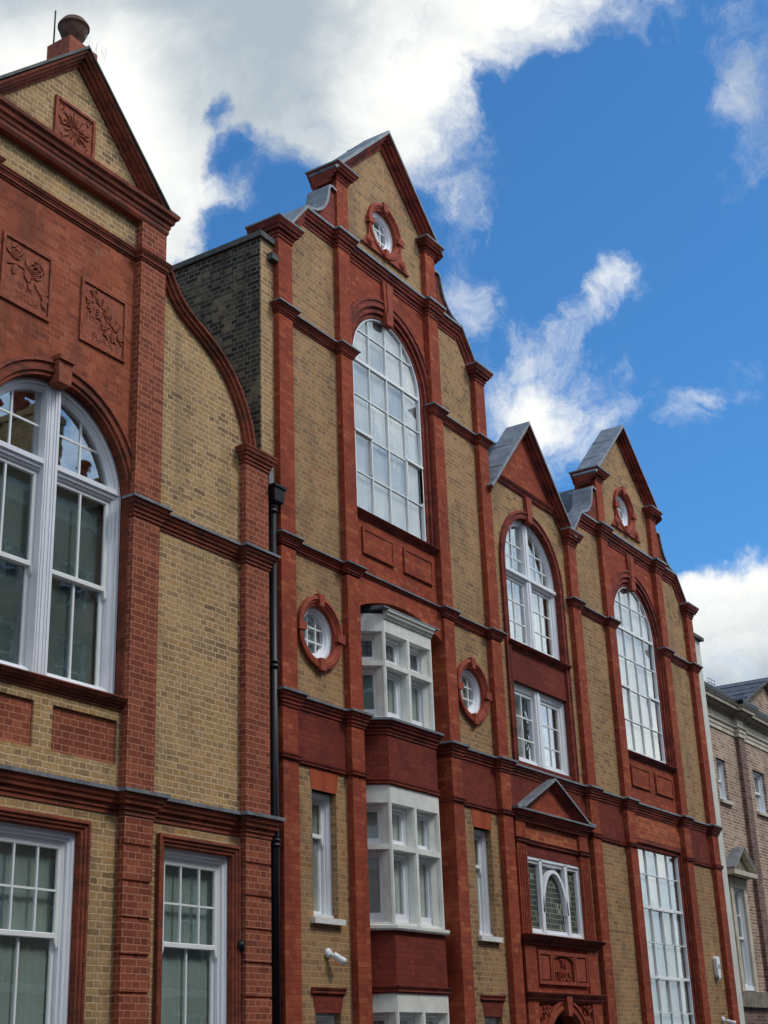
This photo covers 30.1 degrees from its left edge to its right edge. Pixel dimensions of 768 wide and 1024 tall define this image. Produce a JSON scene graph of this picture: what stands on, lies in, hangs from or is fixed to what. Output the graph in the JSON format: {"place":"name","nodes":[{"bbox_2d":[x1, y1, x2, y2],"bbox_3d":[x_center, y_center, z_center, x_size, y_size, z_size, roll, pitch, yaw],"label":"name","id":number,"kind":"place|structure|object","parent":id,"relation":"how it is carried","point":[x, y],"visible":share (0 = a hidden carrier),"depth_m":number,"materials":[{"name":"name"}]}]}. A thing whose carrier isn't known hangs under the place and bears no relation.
{"place":"outdoors","nodes":[
{"label":"outdoors","id":0,"kind":"place"},
{"bbox_2d":[0,10,285,1023],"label":"brick institute building","id":1,"kind":"structure","parent":0,"point":[140,824],"depth_m":16.78,"materials":[{"name":"brick"}]},
{"bbox_2d":[0,822,74,1023],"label":"window","id":2,"kind":"structure","parent":1,"relation":"in","point":[35,961],"depth_m":14.56,"materials":[{"name":"white paint"}]},
{"bbox_2d":[0,378,120,693],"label":"arched window","id":3,"kind":"structure","parent":1,"relation":"in","point":[60,526],"depth_m":16.25,"materials":[{"name":"white paint"}]},
{"bbox_2d":[161,847,226,1023],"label":"window","id":4,"kind":"structure","parent":1,"relation":"in","point":[194,946],"depth_m":16.54,"materials":[{"name":"white paint"}]},
{"bbox_2d":[237,941,244,950],"bbox_3d":[-1.697,5.059,16.879,0.105,0.240,0.092,-15,-25,30],"label":"wall light","id":5,"kind":"object","parent":1,"relation":"attached to","point":[240,945],"visible":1,"depth_m":16.82,"materials":[{"name":"grey plastic"}]},
{"bbox_2d":[0,0,767,685],"label":"sky","id":6,"kind":"structure","parent":0,"point":[590,176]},
{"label":"pavement","id":7,"kind":"structure","parent":0,"visible":0},
{"bbox_2d":[172,130,739,1023],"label":"gabled studio terrace","id":8,"kind":"structure","parent":7,"relation":"on","point":[496,798],"depth_m":23.14,"materials":[{"name":"red brick"}]},
{"bbox_2d":[268,470,286,1023],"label":"drain pipe","id":9,"kind":"object","parent":8,"relation":"attached to","point":[276,493],"visible":0.99,"depth_m":18.25,"materials":[{"name":"black metal"}]},
{"bbox_2d":[303,606,331,658],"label":"round window","id":10,"kind":"structure","parent":8,"relation":"in","point":[317,636],"depth_m":20.05,"materials":[{"name":"white paint"}]},
{"bbox_2d":[312,791,333,917],"bbox_3d":[-0.923,4.559,18.882,0.220,1.680,0.605,-15,-25,30],"label":"window","id":11,"kind":"structure","parent":8,"relation":"in","point":[321,823],"depth_m":19.02,"materials":[{"name":"white paint"}]},
{"bbox_2d":[315,1013,334,1023],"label":"window","id":12,"kind":"structure","parent":8,"relation":"in","point":[320,1018],"depth_m":18.21,"materials":[{"name":"white paint"}]},
{"bbox_2d":[324,948,346,965],"bbox_3d":[-0.626,5.705,18.329,0.302,0.218,0.133,2,-22,-11],"label":"security camera","id":13,"kind":"object","parent":8,"relation":"attached to","point":[337,957],"visible":1,"depth_m":18.30,"materials":[{"name":"white plastic"}]},
{"bbox_2d":[372,212,392,252],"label":"round window","id":14,"kind":"structure","parent":8,"relation":"in","point":[381,230],"depth_m":24.54,"materials":[{"name":"white paint"}]},
{"bbox_2d":[353,319,425,540],"bbox_3d":[0.041,-1.441,23.051,0.110,3.600,2.020,-15,-25,30],"label":"studio window","id":15,"kind":"structure","parent":8,"relation":"in","point":[388,482],"depth_m":23.11,"materials":[{"name":"glass"}]},
{"bbox_2d":[361,631,434,730],"bbox_3d":[0.097,2.633,21.521,0.696,1.300,2.420,-15,-25,30],"label":"bay window","id":16,"kind":"structure","parent":8,"relation":"in","point":[397,678],"depth_m":21.26,"materials":[{"name":"stone"}]},
{"bbox_2d":[366,802,444,929],"bbox_3d":[0.192,5.130,20.540,0.696,1.650,2.420,-15,-25,30],"label":"bay window","id":17,"kind":"structure","parent":8,"relation":"in","point":[405,862],"depth_m":20.26,"materials":[{"name":"stone"}]},
{"bbox_2d":[373,1012,449,1023],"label":"bay window","id":18,"kind":"structure","parent":8,"relation":"in","point":[389,1017],"depth_m":19.58,"materials":[{"name":"stone"}]},
{"bbox_2d":[460,669,480,712],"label":"round window","id":19,"kind":"structure","parent":8,"relation":"in","point":[470,693],"depth_m":23.44,"materials":[{"name":"white paint"}]},
{"bbox_2d":[474,829,492,935],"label":"window","id":20,"kind":"structure","parent":8,"relation":"in","point":[479,835],"depth_m":22.43,"materials":[{"name":"white paint"}]},
{"bbox_2d":[484,1017,496,1023],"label":"window","id":21,"kind":"structure","parent":8,"relation":"in","point":[488,1020],"depth_m":21.62,"materials":[{"name":"white paint"}]},
{"bbox_2d":[505,520,559,660],"bbox_3d":[2.438,1.432,26.259,0.570,2.550,2.160,-15,-25,30],"label":"arched window","id":22,"kind":"structure","parent":8,"relation":"in","point":[526,591],"depth_m":26.52,"materials":[{"name":"white paint"}]},
{"bbox_2d":[514,682,569,775],"bbox_3d":[2.526,3.908,25.291,0.555,1.430,2.160,-15,-25,30],"label":"casement window","id":23,"kind":"structure","parent":8,"relation":"in","point":[541,728],"depth_m":25.63,"materials":[{"name":"white paint"}]},
{"bbox_2d":[527,856,583,938],"bbox_3d":[2.831,6.517,24.054,0.130,1.250,2.050,-15,-25,30],"label":"leaded window","id":24,"kind":"structure","parent":8,"relation":"in","point":[555,893],"depth_m":24.15,"materials":[{"name":"white paint"}]},
{"bbox_2d":[617,495,627,525],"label":"round window","id":25,"kind":"structure","parent":8,"relation":"in","point":[622,510],"depth_m":31.15,"materials":[{"name":"white paint"}]},
{"bbox_2d":[614,587,665,763],"bbox_3d":[5.221,3.291,29.634,0.110,3.600,2.020,-15,-25,30],"label":"studio window","id":26,"kind":"structure","parent":8,"relation":"in","point":[639,700],"depth_m":29.76,"materials":[{"name":"glass"}]},
{"bbox_2d":[638,850,694,1023],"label":"studio window","id":27,"kind":"structure","parent":8,"relation":"in","point":[659,894],"depth_m":27.84,"materials":[{"name":"glass"}]},
{"bbox_2d":[713,956,720,979],"bbox_3d":[6.842,9.366,29.341,0.092,0.470,0.209,-15,-25,30],"label":"alarm box","id":28,"kind":"object","parent":8,"relation":"attached to","point":[716,965],"visible":1,"depth_m":29.29,"materials":[{"name":"white plastic"}]},
{"bbox_2d":[721,1017,735,1023],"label":"security camera","id":29,"kind":"object","parent":8,"relation":"attached to","point":[723,1020],"visible":1,"depth_m":28.99,"materials":[{"name":"white plastic"}]},
{"bbox_2d":[694,633,744,1023],"bbox_3d":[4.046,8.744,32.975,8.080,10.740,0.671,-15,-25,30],"label":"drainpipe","id":30,"kind":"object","parent":7,"relation":"on","point":[697,638],"depth_m":31.40,"materials":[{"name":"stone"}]},
{"bbox_2d":[704,677,767,1023],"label":"brown brick townhouse","id":31,"kind":"structure","parent":7,"relation":"on","point":[738,717],"depth_m":34.45,"materials":[{"name":"brick"}]},
{"bbox_2d":[716,759,726,799],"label":"window","id":32,"kind":"structure","parent":31,"relation":"in","point":[721,781],"depth_m":34.36,"materials":[{"name":"white paint"}]},
{"bbox_2d":[733,888,754,990],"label":"window","id":33,"kind":"structure","parent":31,"relation":"in","point":[749,986],"depth_m":33.03,"materials":[{"name":"white paint"}]},
{"bbox_2d":[752,771,767,813],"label":"window","id":34,"kind":"structure","parent":31,"relation":"in","point":[757,777],"depth_m":36.59,"materials":[{"name":"white paint"}]}
]}

